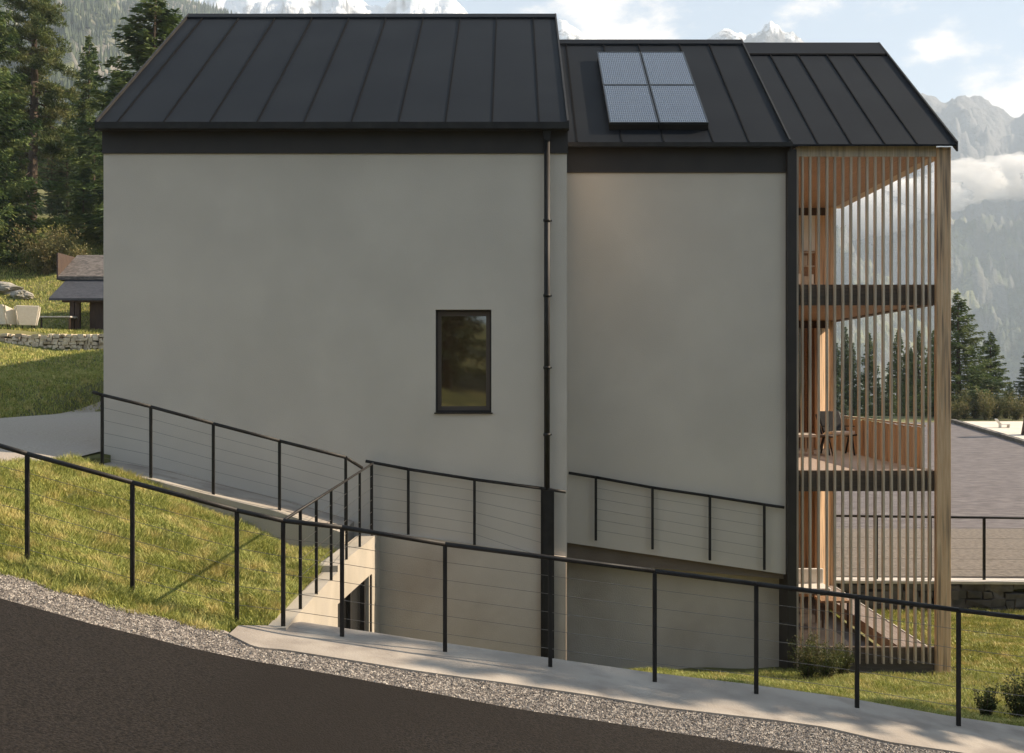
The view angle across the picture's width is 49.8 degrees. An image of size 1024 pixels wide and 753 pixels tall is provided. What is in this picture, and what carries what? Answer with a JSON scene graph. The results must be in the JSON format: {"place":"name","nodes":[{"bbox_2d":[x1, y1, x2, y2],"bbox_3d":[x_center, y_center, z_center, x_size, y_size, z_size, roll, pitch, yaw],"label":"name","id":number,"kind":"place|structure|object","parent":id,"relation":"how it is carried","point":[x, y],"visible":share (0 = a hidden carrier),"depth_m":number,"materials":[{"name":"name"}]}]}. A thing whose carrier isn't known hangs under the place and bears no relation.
{"place":"outdoors","nodes":[
{"label":"outdoors","id":0,"kind":"place"},
{"bbox_2d":[0,402,99,460],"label":"driveway","id":1,"kind":"structure","parent":0,"point":[59,434],"depth_m":19.71,"materials":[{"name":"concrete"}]},
{"bbox_2d":[0,0,213,181],"bbox_3d":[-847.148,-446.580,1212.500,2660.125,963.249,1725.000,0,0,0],"label":"mountain","id":2,"kind":"structure","parent":0,"point":[69,59],"depth_m":885.19,"materials":[{"name":"grey stone"}]},
{"bbox_2d":[0,0,236,124],"bbox_3d":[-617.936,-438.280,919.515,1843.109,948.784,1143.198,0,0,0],"label":"forest","id":3,"kind":"object","parent":2,"relation":"on","point":[85,21],"visible":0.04,"depth_m":898.26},
{"bbox_2d":[0,598,802,752],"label":"road","id":4,"kind":"structure","parent":0,"point":[69,685],"depth_m":8.67,"materials":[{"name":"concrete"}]},
{"bbox_2d":[0,573,952,752],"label":"gravel verge","id":5,"kind":"structure","parent":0,"point":[431,682],"depth_m":10.04,"materials":[{"name":"grey gravel"}]},
{"bbox_2d":[0,189,1023,717],"bbox_3d":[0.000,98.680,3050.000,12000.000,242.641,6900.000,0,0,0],"label":"ground","id":6,"kind":"structure","parent":0,"point":[92,457],"depth_m":31.20,"materials":[{"name":"green plant"}]},
{"bbox_2d":[0,304,18,326],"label":"armchair","id":7,"kind":"object","parent":6,"relation":"on","point":[7,316],"visible":0.84,"depth_m":40.79,"materials":[{"name":"fabric"}]},
{"bbox_2d":[0,281,23,294],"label":"boulder","id":8,"kind":"object","parent":6,"relation":"on","point":[6,288],"visible":0.69,"depth_m":50.58,"materials":[{"name":"grey stone"}]},
{"bbox_2d":[0,66,26,209],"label":"spruce tree","id":9,"kind":"object","parent":6,"relation":"on","point":[9,167],"visible":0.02,"depth_m":71.92,"materials":[{"name":"green plant"}]},
{"bbox_2d":[4,154,27,235],"bbox_3d":[-27.951,-10.220,62.094,1.497,5.366,1.894,1,-1,10],"label":"spruce tree","id":10,"kind":"object","parent":6,"relation":"on","point":[17,171],"visible":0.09,"depth_m":62.01,"materials":[{"name":"green plant"}]},
{"bbox_2d":[10,290,33,299],"bbox_3d":[-22.438,-3.704,50.489,1.036,0.528,0.901,0,0,-27],"label":"boulder","id":11,"kind":"object","parent":6,"relation":"on","point":[22,294],"visible":0.96,"depth_m":50.23,"materials":[{"name":"grey stone"}]},
{"bbox_2d":[14,305,40,328],"bbox_3d":[-18.097,-2.159,41.199,0.904,0.925,0.866,0,0,-25],"label":"armchair","id":12,"kind":"object","parent":6,"relation":"on","point":[27,315],"visible":0.89,"depth_m":40.91,"materials":[{"name":"fabric"}]},
{"bbox_2d":[21,105,46,188],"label":"spruce tree","id":13,"kind":"object","parent":6,"relation":"on","point":[38,163],"visible":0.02,"depth_m":116.57,"materials":[{"name":"green plant"}]},
{"bbox_2d":[0,2,69,264],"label":"spruce tree","id":14,"kind":"object","parent":6,"relation":"on","point":[17,186],"visible":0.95,"depth_m":56.14,"materials":[{"name":"green plant"}]},
{"bbox_2d":[0,0,83,233],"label":"pine tree","id":15,"kind":"object","parent":6,"relation":"on","point":[50,139],"visible":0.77,"depth_m":62.80,"materials":[{"name":"green plant"}]},
{"bbox_2d":[2,220,84,274],"bbox_3d":[-23.089,-6.390,54.955,3.626,2.726,3.478,0,0,0],"label":"shrub","id":16,"kind":"object","parent":6,"relation":"on","point":[43,263],"visible":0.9,"depth_m":54.54,"materials":[{"name":"green plant"}]},
{"bbox_2d":[37,106,61,189],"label":"spruce tree","id":17,"kind":"object","parent":6,"relation":"on","point":[41,164],"visible":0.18,"depth_m":92.57,"materials":[{"name":"green plant"}]},
{"bbox_2d":[40,156,60,211],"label":"spruce tree","id":18,"kind":"object","parent":6,"relation":"on","point":[51,162],"visible":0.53,"depth_m":71.92,"materials":[{"name":"green plant"}]},
{"bbox_2d":[0,217,103,417],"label":"grass","id":19,"kind":"structure","parent":6,"relation":"on","point":[8,376],"depth_m":35.29,"materials":[{"name":"green plant"}]},
{"bbox_2d":[0,333,103,350],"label":"limestone wall","id":20,"kind":"structure","parent":6,"relation":"on","point":[75,341],"depth_m":39.95,"materials":[{"name":"grey stone"}]},
{"bbox_2d":[33,316,77,329],"bbox_3d":[-17.802,-1.986,43.000,1.500,0.700,0.800,0,0,0],"label":"terrace table","id":21,"kind":"object","parent":6,"relation":"on","point":[41,317],"visible":0.57,"depth_m":42.76,"materials":[{"name":"metal"}]},
{"bbox_2d":[45,118,90,223],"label":"spruce tree","id":22,"kind":"object","parent":6,"relation":"on","point":[66,211],"visible":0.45,"depth_m":65.73,"materials":[{"name":"green plant"}]},
{"bbox_2d":[49,241,98,260],"bbox_3d":[-21.835,-6.010,55.074,2.302,1.709,2.094,0,0,0],"label":"shrub","id":23,"kind":"object","parent":6,"relation":"on","point":[75,253],"visible":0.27,"depth_m":54.62,"materials":[{"name":"green plant"}]},
{"bbox_2d":[49,253,103,329],"bbox_3d":[-14.710,-3.265,45.800,7.420,3.731,5.600,0,0,0],"label":"garden hut","id":24,"kind":"object","parent":6,"relation":"on","point":[82,276],"visible":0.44,"depth_m":44.15,"materials":[{"name":"stone"}]},
{"bbox_2d":[45,35,107,204],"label":"spruce tree","id":25,"kind":"object","parent":6,"relation":"on","point":[81,106],"visible":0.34,"depth_m":73.85,"materials":[{"name":"green plant"}]},
{"bbox_2d":[66,166,97,238],"bbox_3d":[-24.091,-9.906,62.011,1.921,4.803,1.954,1,-1,-13],"label":"spruce tree","id":26,"kind":"object","parent":6,"relation":"on","point":[77,208],"visible":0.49,"depth_m":61.88,"materials":[{"name":"green plant"}]},
{"bbox_2d":[74,130,103,213],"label":"spruce tree","id":27,"kind":"object","parent":6,"relation":"on","point":[98,176],"visible":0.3,"depth_m":67.87,"materials":[{"name":"green plant"}]},
{"bbox_2d":[102,71,119,173],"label":"spruce tree","id":28,"kind":"object","parent":6,"relation":"on","point":[114,91],"visible":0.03,"depth_m":81.80,"materials":[{"name":"green plant"}]},
{"bbox_2d":[47,0,183,245],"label":"spruce tree","id":29,"kind":"object","parent":6,"relation":"on","point":[146,43],"visible":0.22,"depth_m":59.03,"materials":[{"name":"green plant"}]},
{"bbox_2d":[0,451,339,631],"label":"grass","id":30,"kind":"structure","parent":6,"relation":"on","point":[169,603],"depth_m":12.45,"materials":[{"name":"green plant"}]},
{"bbox_2d":[135,474,344,551],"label":"retaining wall","id":31,"kind":"structure","parent":6,"relation":"on","point":[292,530],"depth_m":15.75,"materials":[{"name":"concrete"}]},
{"bbox_2d":[99,462,353,541],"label":"walkway","id":32,"kind":"structure","parent":31,"relation":"on","point":[238,494],"depth_m":16.61,"materials":[{"name":"concrete"}]},
{"bbox_2d":[92,390,362,530],"bbox_3d":[-4.097,1.215,15.925,3.866,2.031,0.416,0,0,-7],"label":"walkway fence","id":33,"kind":"object","parent":31,"relation":"on","point":[151,431],"visible":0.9,"depth_m":15.89,"materials":[{"name":"black metal"}]},
{"bbox_2d":[269,533,379,632],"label":"entrance wall","id":34,"kind":"structure","parent":6,"relation":"on","point":[354,592],"depth_m":14.94,"materials":[{"name":"concrete"}]},
{"bbox_2d":[285,462,373,608],"bbox_3d":[-2.190,1.892,13.825,0.035,1.203,5.554,0,0,2],"label":"stair railing","id":35,"kind":"object","parent":34,"relation":"on","point":[330,491],"depth_m":13.44,"materials":[{"name":"black metal"}]},
{"bbox_2d":[338,579,365,630],"bbox_3d":[-2.239,4.096,14.993,0.105,2.407,1.978,0,0,4],"label":"door","id":36,"kind":"structure","parent":34,"relation":"in","point":[353,610],"depth_m":15.54,"materials":[{"name":"black glass"}]},
{"bbox_2d":[95,13,957,673],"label":"apartment house","id":37,"kind":"structure","parent":6,"relation":"on","point":[489,247],"depth_m":18.27,"materials":[{"name":"paint"}]},
{"bbox_2d":[434,310,492,413],"bbox_3d":[-0.752,-0.229,17.168,0.906,1.616,0.195,0,0,0],"label":"window","id":38,"kind":"structure","parent":37,"relation":"in","point":[463,337],"depth_m":17.23,"materials":[{"name":"black glass"}]},
{"bbox_2d":[365,460,565,656],"bbox_3d":[-0.713,2.862,16.970,3.085,3.168,0.047,0,0,0],"label":"facade fence","id":39,"kind":"object","parent":37,"relation":"attached to","point":[474,480],"visible":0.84,"depth_m":16.95,"materials":[{"name":"black metal"}]},
{"bbox_2d":[597,52,648,90],"bbox_3d":[2.041,-5.682,20.528,0.822,0.135,1.666,0,36,0],"label":"solar panel","id":40,"kind":"object","parent":37,"relation":"on","point":[621,68],"visible":0.89,"depth_m":20.46,"materials":[{"name":"grey"}]},
{"bbox_2d":[603,85,658,129],"bbox_3d":[2.041,-4.689,19.171,0.822,0.135,1.666,0,36,0],"label":"solar panel","id":41,"kind":"object","parent":37,"relation":"on","point":[630,107],"visible":1,"depth_m":18.98,"materials":[{"name":"grey"}]},
{"bbox_2d":[641,52,694,84],"bbox_3d":[2.879,-5.682,20.528,0.822,0.135,1.666,0,36,0],"label":"solar panel","id":42,"kind":"object","parent":37,"relation":"on","point":[666,68],"visible":0.81,"depth_m":20.46,"materials":[{"name":"blue"}]},
{"bbox_2d":[568,472,784,569],"bbox_3d":[2.720,2.386,18.260,3.574,1.630,0.047,0,0,0],"label":"ledge fence","id":43,"kind":"object","parent":37,"relation":"attached to","point":[652,488],"visible":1,"depth_m":18.25,"materials":[{"name":"black metal"}]},
{"bbox_2d":[649,85,708,129],"bbox_3d":[2.879,-4.689,19.171,0.822,0.135,1.666,0,36,0],"label":"solar panel","id":44,"kind":"object","parent":37,"relation":"on","point":[678,107],"visible":0.96,"depth_m":18.98,"materials":[{"name":"grey"}]},
{"bbox_2d":[804,276,807,283],"bbox_3d":[6.389,-2.099,24.012,0.125,0.161,0.055,0,0,0],"label":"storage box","id":45,"kind":"object","parent":37,"relation":"on","point":[805,279],"visible":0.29,"depth_m":23.98,"materials":[{"name":"brown wood"}]},
{"bbox_2d":[799,433,815,453],"bbox_3d":[5.775,1.368,22.600,0.750,0.396,0.600,0,0,0],"label":"table","id":46,"kind":"object","parent":37,"relation":"on","point":[806,435],"visible":0.3,"depth_m":22.34,"materials":[{"name":"wood"}]},
{"bbox_2d":[799,568,830,607],"bbox_3d":[6.090,4.399,22.725,0.780,0.797,0.650,0,0,0],"label":"garden bench","id":47,"kind":"object","parent":37,"relation":"on","point":[814,579],"visible":0.36,"depth_m":22.95,"materials":[{"name":"white paint"}]},
{"bbox_2d":[815,328,824,448],"bbox_3d":[6.675,0.258,23.760,0.474,2.584,0.050,0,0,-42],"label":"door leaf","id":48,"kind":"structure","parent":37,"relation":"in","point":[822,331],"depth_m":23.70,"materials":[{"name":"brown wood"}]},
{"bbox_2d":[815,491,824,595],"bbox_3d":[6.675,3.434,23.760,0.474,2.691,0.050,0,0,-42],"label":"door leaf","id":49,"kind":"structure","parent":37,"relation":"in","point":[822,493],"depth_m":23.70,"materials":[{"name":"brown wood"}]},
{"bbox_2d":[820,434,832,455],"bbox_3d":[6.150,1.355,21.594,0.340,0.430,0.352,0,0,0],"label":"stool","id":50,"kind":"object","parent":37,"relation":"on","point":[822,436],"visible":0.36,"depth_m":21.63,"materials":[{"name":"brown wood"}]},
{"bbox_2d":[814,596,848,627],"bbox_3d":[6.175,4.538,21.300,0.550,0.517,0.500,0,0,0],"label":"side table","id":51,"kind":"object","parent":37,"relation":"on","point":[822,600],"visible":0.69,"depth_m":21.08,"materials":[{"name":"brown wood"}]},
{"bbox_2d":[815,411,856,455],"bbox_3d":[6.550,1.147,22.315,0.535,0.862,1.134,0,0,0],"label":"deck chair","id":52,"kind":"object","parent":37,"relation":"on","point":[838,422],"visible":0.66,"depth_m":22.48,"materials":[{"name":"black metal"}]},
{"bbox_2d":[787,629,826,679],"bbox_3d":[4.631,4.385,17.326,0.656,0.784,0.609,0,0,-38],"label":"shrub","id":53,"kind":"object","parent":6,"relation":"on","point":[806,670],"visible":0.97,"depth_m":17.26,"materials":[{"name":"green plant"}]},
{"bbox_2d":[805,638,847,679],"bbox_3d":[4.903,4.431,17.145,0.669,0.646,0.656,0,0,0],"label":"shrub","id":54,"kind":"object","parent":6,"relation":"on","point":[826,671],"visible":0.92,"depth_m":17.12,"materials":[{"name":"green plant"}]},
{"bbox_2d":[828,642,854,674],"bbox_3d":[5.214,4.539,17.621,0.453,0.592,0.423,0,0,-25],"label":"shrub","id":55,"kind":"object","parent":6,"relation":"on","point":[842,671],"visible":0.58,"depth_m":17.57,"materials":[{"name":"green plant"}]},
{"bbox_2d":[836,343,847,412],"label":"spruce tree","id":56,"kind":"object","parent":6,"relation":"on","point":[838,382],"visible":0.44,"depth_m":70.38,"materials":[{"name":"green plant"}]},
{"bbox_2d":[837,326,856,417],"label":"spruce tree","id":57,"kind":"object","parent":6,"relation":"on","point":[846,363],"visible":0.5,"depth_m":73.08,"materials":[{"name":"green plant"}]},
{"bbox_2d":[846,343,863,415],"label":"spruce tree","id":58,"kind":"object","parent":6,"relation":"on","point":[854,362],"visible":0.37,"depth_m":79.98,"materials":[{"name":"green plant"}]},
{"bbox_2d":[861,392,872,415],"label":"spruce tree","id":59,"kind":"object","parent":6,"relation":"on","point":[870,409],"visible":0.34,"depth_m":74.47,"materials":[{"name":"green plant"}]},
{"bbox_2d":[854,333,880,415],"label":"spruce tree","id":60,"kind":"object","parent":6,"relation":"on","point":[870,370],"visible":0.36,"depth_m":93.69,"materials":[{"name":"green plant"}]},
{"bbox_2d":[877,381,885,415],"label":"spruce tree","id":61,"kind":"object","parent":6,"relation":"on","point":[878,401],"visible":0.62,"depth_m":78.33,"materials":[{"name":"green plant"}]},
{"bbox_2d":[879,374,896,415],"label":"spruce tree","id":62,"kind":"object","parent":6,"relation":"on","point":[887,400],"visible":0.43,"depth_m":89.07,"materials":[{"name":"green plant"}]},
{"bbox_2d":[879,330,905,415],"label":"spruce tree","id":63,"kind":"object","parent":6,"relation":"on","point":[894,357],"visible":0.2,"depth_m":94.12,"materials":[{"name":"green plant"}]},
{"bbox_2d":[896,384,905,415],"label":"spruce tree","id":64,"kind":"object","parent":6,"relation":"on","point":[903,412],"visible":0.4,"depth_m":88.32,"materials":[{"name":"green plant"}]},
{"bbox_2d":[894,342,920,415],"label":"spruce tree","id":65,"kind":"object","parent":6,"relation":"on","point":[904,371],"visible":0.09,"depth_m":93.61,"materials":[{"name":"green plant"}]},
{"bbox_2d":[901,348,920,415],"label":"spruce tree","id":66,"kind":"object","parent":6,"relation":"on","point":[911,351],"visible":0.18,"depth_m":85.40,"materials":[{"name":"green plant"}]},
{"bbox_2d":[800,577,1023,611],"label":"field stone wall","id":67,"kind":"structure","parent":6,"relation":"on","point":[993,593],"depth_m":25.27,"materials":[{"name":"grey stone"}]},
{"bbox_2d":[836,515,1023,579],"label":"stone wall fence","id":68,"kind":"object","parent":67,"relation":"on","point":[983,538],"visible":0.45,"depth_m":25.41,"materials":[{"name":"black metal"}]},
{"bbox_2d":[901,330,933,415],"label":"spruce tree","id":69,"kind":"object","parent":6,"relation":"on","point":[918,368],"visible":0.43,"depth_m":80.62,"materials":[{"name":"green plant"}]},
{"bbox_2d":[829,607,1023,673],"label":"grass","id":70,"kind":"structure","parent":6,"relation":"on","point":[1003,643],"depth_m":21.50,"materials":[{"name":"green plant"}]},
{"bbox_2d":[920,330,933,390],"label":"spruce tree","id":71,"kind":"object","parent":6,"relation":"on","point":[932,346],"visible":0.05,"depth_m":102.82,"materials":[{"name":"green plant"}]},
{"bbox_2d":[905,292,1012,416],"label":"spruce tree","id":72,"kind":"object","parent":6,"relation":"on","point":[958,332],"visible":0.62,"depth_m":73.52,"materials":[{"name":"green plant"}]},
{"bbox_2d":[951,396,969,419],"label":"shrub","id":73,"kind":"object","parent":6,"relation":"on","point":[956,412],"visible":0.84,"depth_m":69.73,"materials":[{"name":"green plant"}]},
{"bbox_2d":[951,387,975,418],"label":"shrub","id":74,"kind":"object","parent":6,"relation":"on","point":[966,414],"visible":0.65,"depth_m":70.88,"materials":[{"name":"green plant"}]},
{"bbox_2d":[970,395,983,418],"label":"shrub","id":75,"kind":"object","parent":6,"relation":"on","point":[975,413],"visible":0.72,"depth_m":71.86,"materials":[{"name":"green plant"}]},
{"bbox_2d":[973,681,1000,716],"bbox_3d":[5.720,3.924,13.286,0.326,0.486,0.354,0,0,21],"label":"shrub","id":76,"kind":"object","parent":6,"relation":"on","point":[988,703],"visible":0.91,"depth_m":13.26,"materials":[{"name":"green plant"}]},
{"bbox_2d":[976,388,999,419],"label":"shrub","id":77,"kind":"object","parent":6,"relation":"on","point":[986,407],"visible":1,"depth_m":69.85,"materials":[{"name":"green plant"}]},
{"bbox_2d":[969,331,1014,416],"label":"spruce tree","id":78,"kind":"object","parent":6,"relation":"on","point":[994,350],"visible":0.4,"depth_m":75.64,"materials":[{"name":"green plant"}]},
{"bbox_2d":[984,394,1007,418],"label":"shrub","id":79,"kind":"object","parent":6,"relation":"on","point":[999,410],"visible":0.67,"depth_m":70.85,"materials":[{"name":"green plant"}]},
{"bbox_2d":[994,387,1019,418],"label":"shrub","id":80,"kind":"object","parent":6,"relation":"on","point":[1005,414],"visible":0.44,"depth_m":71.93,"materials":[{"name":"green plant"}]},
{"bbox_2d":[1005,384,1013,397],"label":"spruce tree","id":81,"kind":"object","parent":6,"relation":"on","point":[1012,388],"visible":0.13,"depth_m":83.96,"materials":[{"name":"green plant"}]},
{"bbox_2d":[999,660,1023,718],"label":"shrub","id":82,"kind":"object","parent":6,"relation":"on","point":[1017,707],"visible":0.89,"depth_m":13.34,"materials":[{"name":"green plant"}]},
{"bbox_2d":[1002,395,1023,419],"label":"shrub","id":83,"kind":"object","parent":6,"relation":"on","point":[1015,412],"visible":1,"depth_m":69.83,"materials":[{"name":"green plant"}]},
{"bbox_2d":[1010,355,1023,416],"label":"spruce tree","id":84,"kind":"object","parent":6,"relation":"on","point":[1020,383],"visible":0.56,"depth_m":73.07,"materials":[{"name":"green plant"}]},
{"bbox_2d":[191,0,1023,117],"label":"sky","id":85,"kind":"structure","parent":0,"point":[947,49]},
{"bbox_2d":[195,0,1023,415],"bbox_3d":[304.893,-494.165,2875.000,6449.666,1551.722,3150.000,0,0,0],"label":"mountain","id":86,"kind":"structure","parent":0,"point":[987,220],"depth_m":2447.62,"materials":[{"name":"grey stone"}]},
{"bbox_2d":[229,622,1023,752],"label":"path","id":87,"kind":"structure","parent":0,"point":[890,724],"depth_m":10.71,"materials":[{"name":"concrete"}]},
{"bbox_2d":[0,443,1023,725],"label":"road fence","id":88,"kind":"object","parent":87,"relation":"on","point":[520,553],"visible":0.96,"depth_m":11.04,"materials":[{"name":"black metal"}]},
{"bbox_2d":[629,666,1023,725],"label":"grass","id":89,"kind":"structure","parent":0,"point":[918,687],"depth_m":15.41,"materials":[{"name":"green plant"}]},
{"bbox_2d":[852,238,896,284],"bbox_3d":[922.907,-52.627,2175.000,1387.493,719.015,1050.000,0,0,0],"label":"mountain","id":90,"kind":"structure","parent":0,"point":[854,241],"depth_m":2317.28,"materials":[{"name":"grey stone"}]},
{"bbox_2d":[855,243,880,257],"bbox_3d":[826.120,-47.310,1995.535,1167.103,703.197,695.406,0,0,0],"label":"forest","id":91,"kind":"object","parent":90,"relation":"on","point":[870,250],"depth_m":2332.36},
{"bbox_2d":[799,422,1023,577],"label":"road","id":92,"kind":"structure","parent":0,"point":[987,474],"depth_m":40.83,"materials":[{"name":"grey asphalt"}]},
{"bbox_2d":[951,419,1023,444],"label":"kerb","id":93,"kind":"structure","parent":92,"relation":"on","point":[991,432],"depth_m":59.08,"materials":[{"name":"concrete"}]},
{"bbox_2d":[836,529,1023,575],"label":"verge strip","id":94,"kind":"object","parent":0,"point":[1005,547],"visible":0.36,"depth_m":29.37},
{"bbox_2d":[963,421,1023,438],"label":"plaza","id":95,"kind":"structure","parent":0,"point":[1015,429],"depth_m":62.68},
{"bbox_2d":[995,419,1009,427],"bbox_3d":[27.551,2.620,62.000,0.757,0.507,0.330,0,0,0],"label":"garden lounger","id":96,"kind":"object","parent":95,"relation":"on","point":[1000,424],"visible":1,"depth_m":61.91,"materials":[{"name":"white paint"}]},
{"bbox_2d":[1021,419,1023,434],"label":"broadleaf tree","id":97,"kind":"object","parent":95,"relation":"on","point":[1022,432],"depth_m":57.99,"materials":[{"name":"plant"}]}
]}

